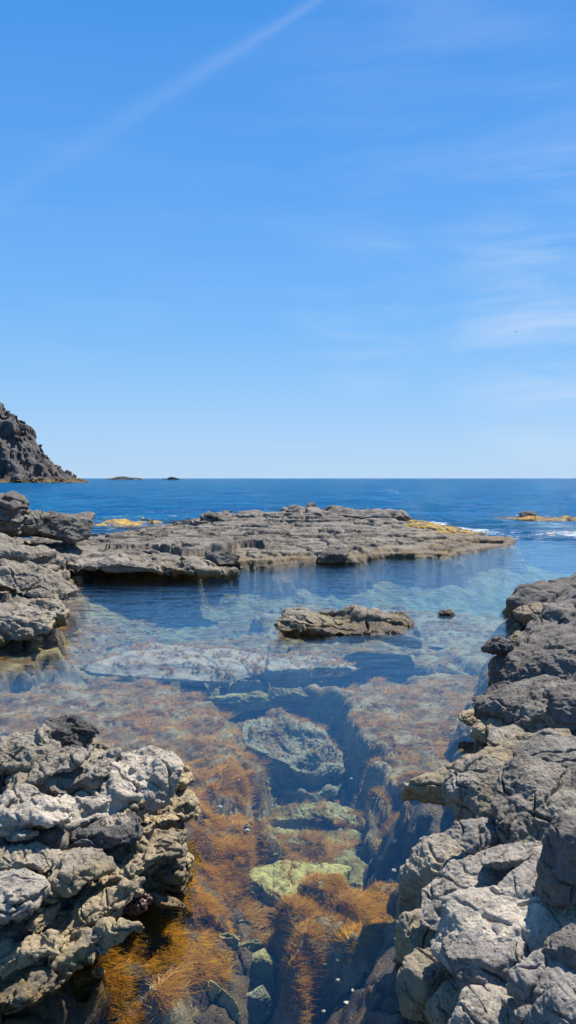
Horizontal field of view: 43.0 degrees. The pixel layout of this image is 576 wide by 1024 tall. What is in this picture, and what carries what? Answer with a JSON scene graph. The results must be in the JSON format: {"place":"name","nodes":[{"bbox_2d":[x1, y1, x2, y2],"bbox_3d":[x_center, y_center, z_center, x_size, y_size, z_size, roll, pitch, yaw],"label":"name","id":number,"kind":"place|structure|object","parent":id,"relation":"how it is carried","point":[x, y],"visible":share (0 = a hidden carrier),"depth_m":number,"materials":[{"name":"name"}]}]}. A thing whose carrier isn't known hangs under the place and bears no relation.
{"place":"outdoors","nodes":[
{"label":"outdoors","id":0,"kind":"place"},
{"bbox_2d":[0,402,89,482],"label":"headland","id":1,"kind":"structure","parent":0,"point":[24,458],"depth_m":366.81,"materials":[{"name":"grey stone"}]},
{"bbox_2d":[0,519,575,1023],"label":"seabed","id":2,"kind":"structure","parent":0,"point":[18,675],"depth_m":8.60,"materials":[{"name":"rock"},{"name":"brown seaweed"}]},
{"bbox_2d":[0,537,80,663],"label":"rock ledge","id":3,"kind":"object","parent":2,"relation":"on","point":[9,603],"visible":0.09,"depth_m":10.64,"materials":[{"name":"grey stone"}]},
{"bbox_2d":[0,606,56,646],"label":"boulder","id":4,"kind":"object","parent":3,"relation":"on","point":[25,623],"visible":0.99,"depth_m":9.53,"materials":[{"name":"grey stone"}]},
{"bbox_2d":[28,598,69,627],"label":"boulder","id":5,"kind":"object","parent":4,"relation":"on","point":[58,607],"visible":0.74,"depth_m":10.25,"materials":[{"name":"grey stone"}]},
{"bbox_2d":[0,533,70,580],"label":"boulder","id":6,"kind":"object","parent":3,"relation":"on","point":[44,556],"visible":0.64,"depth_m":14.22,"materials":[{"name":"grey stone"}]},
{"bbox_2d":[0,558,78,600],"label":"boulder","id":7,"kind":"object","parent":3,"relation":"on","point":[30,579],"visible":0.91,"depth_m":11.69,"materials":[{"name":"grey stone"}]},
{"bbox_2d":[0,687,246,1018],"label":"shell grit","id":8,"kind":"object","parent":2,"relation":"on","point":[121,732],"visible":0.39,"depth_m":7.31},
{"bbox_2d":[0,714,254,1023],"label":"rock outcrop","id":9,"kind":"object","parent":2,"relation":"on","point":[94,837],"visible":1,"depth_m":3.70,"materials":[{"name":"grey stone"}]},
{"bbox_2d":[123,890,152,915],"bbox_3d":[-0.773,1.934,3.636,0.199,0.111,0.147,0,3,0],"label":"maroon seaweed","id":10,"kind":"object","parent":9,"relation":"on","point":[138,905],"visible":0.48,"depth_m":3.58,"materials":[{"name":"purple plant"}]},
{"bbox_2d":[25,804,254,1023],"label":"orange seaweed","id":11,"kind":"object","parent":9,"relation":"on","point":[165,956],"visible":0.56,"depth_m":3.62,"materials":[{"name":"orange plant"}]},
{"bbox_2d":[91,966,105,978],"bbox_3d":[-0.875,2.125,3.374,0.068,0.048,0.048,0,3,0],"label":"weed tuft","id":12,"kind":"object","parent":11,"relation":"on","point":[101,970],"visible":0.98,"depth_m":3.36,"materials":[{"name":"black plant"}]},
{"bbox_2d":[166,758,273,983],"bbox_3d":[-0.488,2.443,5.047,0.913,0.920,2.663,0,3,0],"label":"orange seaweed","id":13,"kind":"object","parent":9,"relation":"on","point":[244,907],"visible":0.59,"depth_m":4.86,"materials":[{"name":"orange plant"}]},
{"bbox_2d":[0,676,278,1023],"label":"brown seaweed","id":14,"kind":"object","parent":2,"relation":"on","point":[145,699],"visible":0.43,"depth_m":7.20,"materials":[{"name":"brown plant"}]},
{"bbox_2d":[80,642,267,683],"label":"submerged slab","id":15,"kind":"structure","parent":2,"relation":"on","point":[183,673],"depth_m":9.14,"materials":[{"name":"grey stone"}]},
{"bbox_2d":[85,639,269,682],"bbox_3d":[-1.288,1.925,9.739,2.441,0.323,1.953,0,3,0],"label":"seaweed fuzz","id":16,"kind":"object","parent":15,"relation":"on","point":[203,647],"visible":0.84,"depth_m":9.55,"materials":[{"name":"plant"}]},
{"bbox_2d":[231,680,262,693],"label":"submerged rock","id":17,"kind":"object","parent":15,"relation":"on","point":[243,686],"visible":0.73,"depth_m":9.08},
{"bbox_2d":[204,980,240,1021],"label":"submerged boulder","id":18,"kind":"object","parent":2,"relation":"on","point":[225,999],"visible":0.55,"depth_m":3.68,"materials":[{"name":"grey stone"}]},
{"bbox_2d":[216,932,240,951],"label":"submerged rock","id":19,"kind":"object","parent":2,"relation":"on","point":[234,943],"visible":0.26,"depth_m":4.02,"materials":[{"name":"grey stone"}]},
{"bbox_2d":[207,691,280,712],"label":"submerged rock","id":20,"kind":"object","parent":2,"relation":"on","point":[243,702],"visible":0.88,"depth_m":8.49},
{"bbox_2d":[0,585,493,723],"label":"seaweed turf","id":21,"kind":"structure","parent":2,"relation":"on","point":[152,639],"depth_m":12.29,"materials":[{"name":"plant"}]},
{"bbox_2d":[238,919,257,934],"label":"submerged rock","id":22,"kind":"object","parent":2,"relation":"on","point":[244,921],"visible":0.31,"depth_m":4.42,"materials":[{"name":"grey stone"}]},
{"bbox_2d":[240,938,264,952],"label":"submerged rock","id":23,"kind":"object","parent":2,"relation":"on","point":[256,945],"visible":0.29,"depth_m":4.23,"materials":[{"name":"grey stone"}]},
{"bbox_2d":[247,985,274,1023],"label":"submerged rock","id":24,"kind":"object","parent":2,"relation":"on","point":[260,1006],"visible":0.7,"depth_m":3.89,"materials":[{"name":"grey stone"}]},
{"bbox_2d":[248,948,276,999],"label":"submerged rock","id":25,"kind":"object","parent":2,"relation":"on","point":[263,968],"visible":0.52,"depth_m":4.08,"materials":[{"name":"grey stone"}]},
{"bbox_2d":[20,511,528,611],"bbox_3d":[-0.571,0.972,26.878,17.626,1.940,22.164,0,3,0],"label":"rock shelf","id":26,"kind":"object","parent":2,"relation":"on","point":[272,540],"visible":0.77,"depth_m":20.06,"materials":[{"name":"grey stone"}]},
{"bbox_2d":[0,490,30,535],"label":"boulder","id":27,"kind":"object","parent":26,"relation":"on","point":[14,508],"visible":1,"depth_m":17.34,"materials":[{"name":"grey stone"}]},
{"bbox_2d":[0,510,49,537],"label":"boulder","id":28,"kind":"object","parent":26,"relation":"on","point":[33,522],"visible":0.48,"depth_m":18.18,"materials":[{"name":"grey stone"}]},
{"bbox_2d":[31,511,94,543],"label":"boulder","id":29,"kind":"object","parent":26,"relation":"on","point":[67,528],"visible":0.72,"depth_m":18.41,"materials":[{"name":"grey stone"}]},
{"bbox_2d":[64,553,239,579],"bbox_3d":[-3.101,1.192,16.420,4.107,0.540,1.801,0,3,0],"label":"boulder","id":30,"kind":"object","parent":26,"relation":"on","point":[124,562],"visible":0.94,"depth_m":15.76,"materials":[{"name":"grey stone"}]},
{"bbox_2d":[203,550,239,564],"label":"boulder","id":31,"kind":"object","parent":26,"relation":"on","point":[223,557],"visible":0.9,"depth_m":17.34,"materials":[{"name":"grey stone"}]},
{"bbox_2d":[195,509,286,524],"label":"boulder","id":32,"kind":"object","parent":26,"relation":"on","point":[209,516],"visible":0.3,"depth_m":28.73,"materials":[{"name":"grey stone"}]},
{"bbox_2d":[317,550,348,563],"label":"boulder","id":33,"kind":"object","parent":26,"relation":"on","point":[337,557],"visible":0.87,"depth_m":18.77,"materials":[{"name":"grey stone"}]},
{"bbox_2d":[279,502,414,521],"bbox_3d":[2.445,0.199,30.861,5.733,1.287,6.578,0,3,0],"label":"boulder","id":34,"kind":"object","parent":26,"relation":"on","point":[398,515],"visible":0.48,"depth_m":29.16,"materials":[{"name":"grey stone"}]},
{"bbox_2d":[69,593,491,679],"bbox_3d":[-0.242,2.135,14.528,10.655,1.086,9.708,0,3,0],"label":"shell grit","id":35,"kind":"object","parent":2,"relation":"on","point":[266,634],"visible":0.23,"depth_m":12.60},
{"bbox_2d":[198,768,372,992],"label":"pebbles","id":36,"kind":"object","parent":2,"relation":"on","point":[352,936],"visible":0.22,"depth_m":4.40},
{"bbox_2d":[268,687,308,707],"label":"submerged rock","id":37,"kind":"object","parent":2,"relation":"on","point":[291,697],"visible":0.99,"depth_m":8.54,"materials":[{"name":"stone"}]},
{"bbox_2d":[240,709,344,805],"bbox_3d":[-0.042,2.540,7.343,1.276,0.909,1.192,0,3,0],"label":"submerged boulder","id":38,"kind":"object","parent":2,"relation":"on","point":[305,775],"visible":0.64,"depth_m":7.01,"materials":[{"name":"grey stone"}]},
{"bbox_2d":[242,707,348,796],"bbox_3d":[-0.041,2.475,7.335,1.314,0.830,1.211,0,3,0],"label":"seaweed fuzz","id":39,"kind":"object","parent":38,"relation":"on","point":[316,726],"visible":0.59,"depth_m":7.16,"materials":[{"name":"brown plant"}]},
{"bbox_2d":[223,805,362,945],"bbox_3d":[0.108,2.330,5.016,1.194,0.293,1.416,-1,3,-14],"label":"olive seaweed","id":40,"kind":"object","parent":2,"relation":"on","point":[313,851],"visible":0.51,"depth_m":5.18,"materials":[{"name":"brown plant"}]},
{"bbox_2d":[247,860,351,919],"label":"submerged slab","id":41,"kind":"structure","parent":2,"relation":"on","point":[268,876],"depth_m":4.77,"materials":[{"name":"green stone"}]},
{"bbox_2d":[254,857,323,913],"bbox_3d":[0.041,2.435,4.810,0.641,0.207,0.565,0,3,0],"label":"seaweed fuzz","id":42,"kind":"object","parent":41,"relation":"on","point":[292,858],"visible":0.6,"depth_m":4.83,"materials":[{"name":"brown plant"}]},
{"bbox_2d":[264,653,357,682],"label":"submerged slab","id":43,"kind":"structure","parent":2,"relation":"on","point":[275,669],"depth_m":9.27,"materials":[{"name":"grey stone"}]},
{"bbox_2d":[266,649,357,678],"bbox_3d":[0.304,1.995,9.614,1.322,0.248,1.240,0,3,0],"label":"seaweed fuzz","id":44,"kind":"object","parent":43,"relation":"on","point":[314,654],"visible":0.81,"depth_m":9.64,"materials":[{"name":"plant"}]},
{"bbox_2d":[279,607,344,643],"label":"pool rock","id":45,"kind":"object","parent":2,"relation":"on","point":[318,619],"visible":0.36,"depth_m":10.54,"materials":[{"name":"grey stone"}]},
{"bbox_2d":[267,805,367,891],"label":"submerged slab","id":46,"kind":"structure","parent":2,"relation":"on","point":[355,861],"depth_m":5.71,"materials":[{"name":"stone"}]},
{"bbox_2d":[291,794,302,804],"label":"submerged rock","id":47,"kind":"object","parent":46,"relation":"on","point":[297,798],"visible":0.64,"depth_m":6.77,"materials":[{"name":"stone"}]},
{"bbox_2d":[281,835,335,862],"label":"submerged slab","id":48,"kind":"structure","parent":46,"relation":"on","point":[295,842],"depth_m":5.46,"materials":[{"name":"stone"}]},
{"bbox_2d":[280,826,333,861],"bbox_3d":[-0.005,2.542,5.501,0.743,0.275,0.379,0,3,0],"label":"seaweed fuzz","id":49,"kind":"object","parent":48,"relation":"on","point":[317,836],"visible":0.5,"depth_m":5.52,"materials":[{"name":"brown plant"}]},
{"bbox_2d":[269,801,365,831],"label":"submerged slab","id":50,"kind":"structure","parent":46,"relation":"on","point":[301,815],"depth_m":6.08,"materials":[{"name":"grey stone"}]},
{"bbox_2d":[270,797,365,829],"bbox_3d":[0.221,2.567,6.182,1.097,0.230,0.392,0,3,0],"label":"seaweed fuzz","id":51,"kind":"object","parent":50,"relation":"on","point":[323,806],"visible":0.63,"depth_m":6.17,"materials":[{"name":"brown plant"}]},
{"bbox_2d":[238,870,398,1023],"bbox_3d":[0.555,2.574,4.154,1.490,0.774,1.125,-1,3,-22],"label":"orange seaweed","id":52,"kind":"object","parent":2,"relation":"on","point":[364,912],"visible":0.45,"depth_m":4.01,"materials":[{"name":"orange plant"}]},
{"bbox_2d":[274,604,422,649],"bbox_3d":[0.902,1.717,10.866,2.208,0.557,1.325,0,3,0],"label":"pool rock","id":53,"kind":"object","parent":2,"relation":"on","point":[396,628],"visible":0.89,"depth_m":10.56,"materials":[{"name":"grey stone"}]},
{"bbox_2d":[329,674,478,857],"bbox_3d":[1.626,2.633,7.088,2.474,1.063,4.264,0,3,0],"label":"brown seaweed","id":54,"kind":"object","parent":2,"relation":"on","point":[377,790],"visible":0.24,"depth_m":7.44,"materials":[{"name":"brown plant"}]},
{"bbox_2d":[356,677,469,808],"bbox_3d":[1.531,2.566,7.429,2.289,0.931,3.432,0,3,0],"label":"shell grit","id":55,"kind":"object","parent":2,"relation":"on","point":[406,720],"visible":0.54,"depth_m":7.76,"materials":[{"name":"beige gravel"}]},
{"bbox_2d":[323,614,575,1023],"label":"rock bank","id":56,"kind":"object","parent":2,"relation":"on","point":[373,999],"visible":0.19,"depth_m":5.02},
{"bbox_2d":[394,882,416,933],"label":"boulder","id":57,"kind":"object","parent":56,"relation":"on","point":[405,901],"visible":0.09,"depth_m":3.43,"materials":[{"name":"grey stone"}]},
{"bbox_2d":[394,909,435,962],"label":"boulder","id":58,"kind":"object","parent":56,"relation":"on","point":[411,933],"visible":0.43,"depth_m":3.02,"materials":[{"name":"grey stone"}]},
{"bbox_2d":[414,895,421,908],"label":"boulder","id":59,"kind":"object","parent":56,"relation":"on","point":[418,902],"visible":0.06,"depth_m":3.23,"materials":[{"name":"grey stone"}]},
{"bbox_2d":[396,947,453,1023],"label":"boulder","id":60,"kind":"object","parent":56,"relation":"on","point":[423,975],"visible":0.6,"depth_m":2.69,"materials":[{"name":"grey stone"}]},
{"bbox_2d":[398,828,469,895],"bbox_3d":[0.773,1.627,3.354,0.393,0.269,0.402,-2,3,-32],"label":"boulder","id":61,"kind":"object","parent":56,"relation":"on","point":[431,856],"visible":0.35,"depth_m":3.34,"materials":[{"name":"grey stone"}]},
{"bbox_2d":[425,978,459,1023],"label":"boulder","id":62,"kind":"object","parent":56,"relation":"on","point":[441,1003],"visible":0.52,"depth_m":2.50,"materials":[{"name":"grey stone"}]},
{"bbox_2d":[419,850,511,930],"bbox_3d":[0.722,1.534,2.982,0.468,0.187,0.276,-1,3,-23],"label":"boulder","id":63,"kind":"object","parent":56,"relation":"on","point":[468,871],"visible":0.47,"depth_m":2.98,"materials":[{"name":"grey stone"}]},
{"bbox_2d":[481,841,542,869],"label":"boulder","id":64,"kind":"object","parent":63,"relation":"on","point":[505,856],"visible":0.82,"depth_m":2.94,"materials":[{"name":"grey stone"}]},
{"bbox_2d":[458,709,476,725],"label":"boulder","id":65,"kind":"object","parent":56,"relation":"on","point":[467,717],"visible":0.77,"depth_m":6.24,"materials":[{"name":"beige stone"}]},
{"bbox_2d":[442,755,506,819],"bbox_3d":[1.084,1.458,3.800,0.484,0.305,0.451,-1,3,-16],"label":"boulder","id":66,"kind":"object","parent":56,"relation":"on","point":[469,782],"visible":0.48,"depth_m":3.75,"materials":[{"name":"grey stone"}]},
{"bbox_2d":[513,729,575,764],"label":"boulder","id":67,"kind":"object","parent":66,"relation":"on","point":[554,747],"visible":0.62,"depth_m":3.78,"materials":[{"name":"grey stone"}]},
{"bbox_2d":[449,817,506,854],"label":"boulder","id":68,"kind":"object","parent":56,"relation":"on","point":[471,836],"visible":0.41,"depth_m":3.20,"materials":[{"name":"grey stone"}]},
{"bbox_2d":[470,720,488,743],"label":"boulder","id":69,"kind":"object","parent":56,"relation":"on","point":[478,732],"visible":0.6,"depth_m":4.95,"materials":[{"name":"beige stone"}]},
{"bbox_2d":[486,716,513,732],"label":"boulder","id":70,"kind":"object","parent":69,"relation":"on","point":[497,721],"visible":0.39,"depth_m":4.94,"materials":[{"name":"grey stone"}]},
{"bbox_2d":[448,983,517,1023],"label":"boulder","id":71,"kind":"object","parent":56,"relation":"on","point":[491,1003],"visible":0.71,"depth_m":2.33,"materials":[{"name":"grey stone"}]},
{"bbox_2d":[441,922,529,992],"bbox_3d":[0.741,1.551,2.567,0.404,0.171,0.340,0,3,0],"label":"boulder","id":72,"kind":"object","parent":71,"relation":"on","point":[473,959],"visible":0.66,"depth_m":2.48,"materials":[{"name":"grey stone"}]},
{"bbox_2d":[506,948,575,1006],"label":"boulder","id":73,"kind":"object","parent":71,"relation":"on","point":[536,974],"visible":0.51,"depth_m":2.29,"materials":[{"name":"grey stone"}]},
{"bbox_2d":[541,923,575,971],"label":"boulder","id":74,"kind":"object","parent":73,"relation":"on","point":[560,946],"visible":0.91,"depth_m":2.32,"materials":[{"name":"grey stone"}]},
{"bbox_2d":[400,728,571,805],"bbox_3d":[1.110,1.440,4.009,0.926,0.461,0.570,0,3,0],"label":"boulder","id":75,"kind":"object","parent":56,"relation":"on","point":[426,787],"visible":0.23,"depth_m":4.04,"materials":[{"name":"beige stone"}]},
{"bbox_2d":[472,681,512,720],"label":"boulder","id":76,"kind":"object","parent":56,"relation":"on","point":[484,716],"visible":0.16,"depth_m":5.97,"materials":[{"name":"grey stone"}]},
{"bbox_2d":[430,885,575,985],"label":"boulder","id":77,"kind":"object","parent":56,"relation":"on","point":[534,922],"visible":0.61,"depth_m":2.64,"materials":[{"name":"grey stone"}]},
{"bbox_2d":[496,860,537,899],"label":"boulder","id":78,"kind":"object","parent":77,"relation":"on","point":[522,877],"visible":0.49,"depth_m":2.77,"materials":[{"name":"grey stone"}]},
{"bbox_2d":[487,724,525,746],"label":"boulder","id":79,"kind":"object","parent":56,"relation":"on","point":[497,736],"visible":0.4,"depth_m":4.49,"materials":[{"name":"grey stone"}]},
{"bbox_2d":[513,681,561,732],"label":"boulder","id":80,"kind":"object","parent":79,"relation":"on","point":[534,715],"visible":0.41,"depth_m":4.66,"materials":[{"name":"grey stone"}]},
{"bbox_2d":[472,674,575,724],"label":"boulder","id":81,"kind":"object","parent":56,"relation":"on","point":[506,702],"visible":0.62,"depth_m":5.05,"materials":[{"name":"grey stone"}]},
{"bbox_2d":[514,997,534,1023],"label":"boulder","id":82,"kind":"object","parent":56,"relation":"on","point":[521,1010],"visible":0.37,"depth_m":2.22,"materials":[{"name":"grey stone"}]},
{"bbox_2d":[523,978,575,1023],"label":"boulder","id":83,"kind":"object","parent":82,"relation":"on","point":[555,1004],"visible":1,"depth_m":2.14,"materials":[{"name":"grey stone"}]},
{"bbox_2d":[512,602,547,624],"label":"boulder","id":84,"kind":"object","parent":56,"relation":"on","point":[525,614],"visible":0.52,"depth_m":10.28,"materials":[{"name":"grey stone"}]},
{"bbox_2d":[488,629,575,684],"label":"boulder","id":85,"kind":"object","parent":56,"relation":"on","point":[556,656],"visible":0.69,"depth_m":7.21,"materials":[{"name":"grey stone"}]},
{"bbox_2d":[481,636,514,654],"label":"boulder","id":86,"kind":"object","parent":85,"relation":"on","point":[497,645],"visible":0.98,"depth_m":7.59,"materials":[{"name":"grey stone"}]},
{"bbox_2d":[490,754,575,844],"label":"boulder","id":87,"kind":"object","parent":56,"relation":"on","point":[532,798],"visible":0.81,"depth_m":3.19,"materials":[{"name":"grey stone"}]},
{"bbox_2d":[500,572,575,618],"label":"boulder","id":88,"kind":"object","parent":56,"relation":"on","point":[558,590],"visible":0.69,"depth_m":11.09,"materials":[{"name":"grey stone"}]},
{"bbox_2d":[514,590,575,646],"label":"boulder","id":89,"kind":"object","parent":56,"relation":"on","point":[542,629],"visible":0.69,"depth_m":9.28,"materials":[{"name":"grey stone"}]},
{"bbox_2d":[535,813,575,908],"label":"boulder","id":90,"kind":"object","parent":56,"relation":"on","point":[555,884],"visible":1,"depth_m":2.56,"materials":[{"name":"grey stone"}]},
{"bbox_2d":[546,681,575,735],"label":"boulder","id":91,"kind":"object","parent":56,"relation":"on","point":[561,702],"visible":0.82,"depth_m":4.39,"materials":[{"name":"grey stone"}]},
{"bbox_2d":[560,761,575,789],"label":"boulder","id":92,"kind":"object","parent":56,"relation":"on","point":[569,765],"visible":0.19,"depth_m":3.36,"materials":[{"name":"grey stone"}]},
{"bbox_2d":[0,478,575,660],"bbox_3d":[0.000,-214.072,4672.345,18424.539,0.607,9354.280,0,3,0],"label":"sea water","id":93,"kind":"structure","parent":0,"point":[484,501],"depth_m":56.74,"materials":[{"name":"blue liquid"}]},
{"bbox_2d":[106,476,144,479],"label":"islet","id":94,"kind":"object","parent":93,"relation":"in","point":[122,478],"visible":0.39,"depth_m":1142.42,"materials":[{"name":"grey stone"}]},
{"bbox_2d":[91,517,163,533],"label":"reef rock","id":95,"kind":"object","parent":93,"relation":"in","point":[114,526],"visible":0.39,"depth_m":31.69,"materials":[{"name":"yellow stone"}]},
{"bbox_2d":[162,477,179,479],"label":"islet","id":96,"kind":"object","parent":93,"relation":"in","point":[172,478],"visible":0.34,"depth_m":1149.94,"materials":[{"name":"grey stone"}]},
{"bbox_2d":[437,609,454,619],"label":"pool rock","id":97,"kind":"object","parent":93,"relation":"in","point":[448,612],"visible":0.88,"depth_m":11.78,"materials":[{"name":"grey stone"}]},
{"bbox_2d":[405,520,487,536],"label":"reef rock","id":98,"kind":"object","parent":93,"relation":"in","point":[430,525],"visible":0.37,"depth_m":28.02,"materials":[{"name":"yellow stone"}]},
{"bbox_2d":[519,511,536,526],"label":"reef rock","id":99,"kind":"object","parent":93,"relation":"in","point":[526,513],"visible":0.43,"depth_m":39.42,"materials":[{"name":"grey stone"}]},
{"bbox_2d":[495,516,575,521],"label":"reef rock","id":100,"kind":"object","parent":93,"relation":"in","point":[539,518],"visible":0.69,"depth_m":37.73,"materials":[{"name":"yellow stone"}]},
{"bbox_2d":[0,0,575,477],"label":"sky","id":101,"kind":"structure","parent":0,"point":[239,238],"materials":[{"name":"blue"}]}
]}

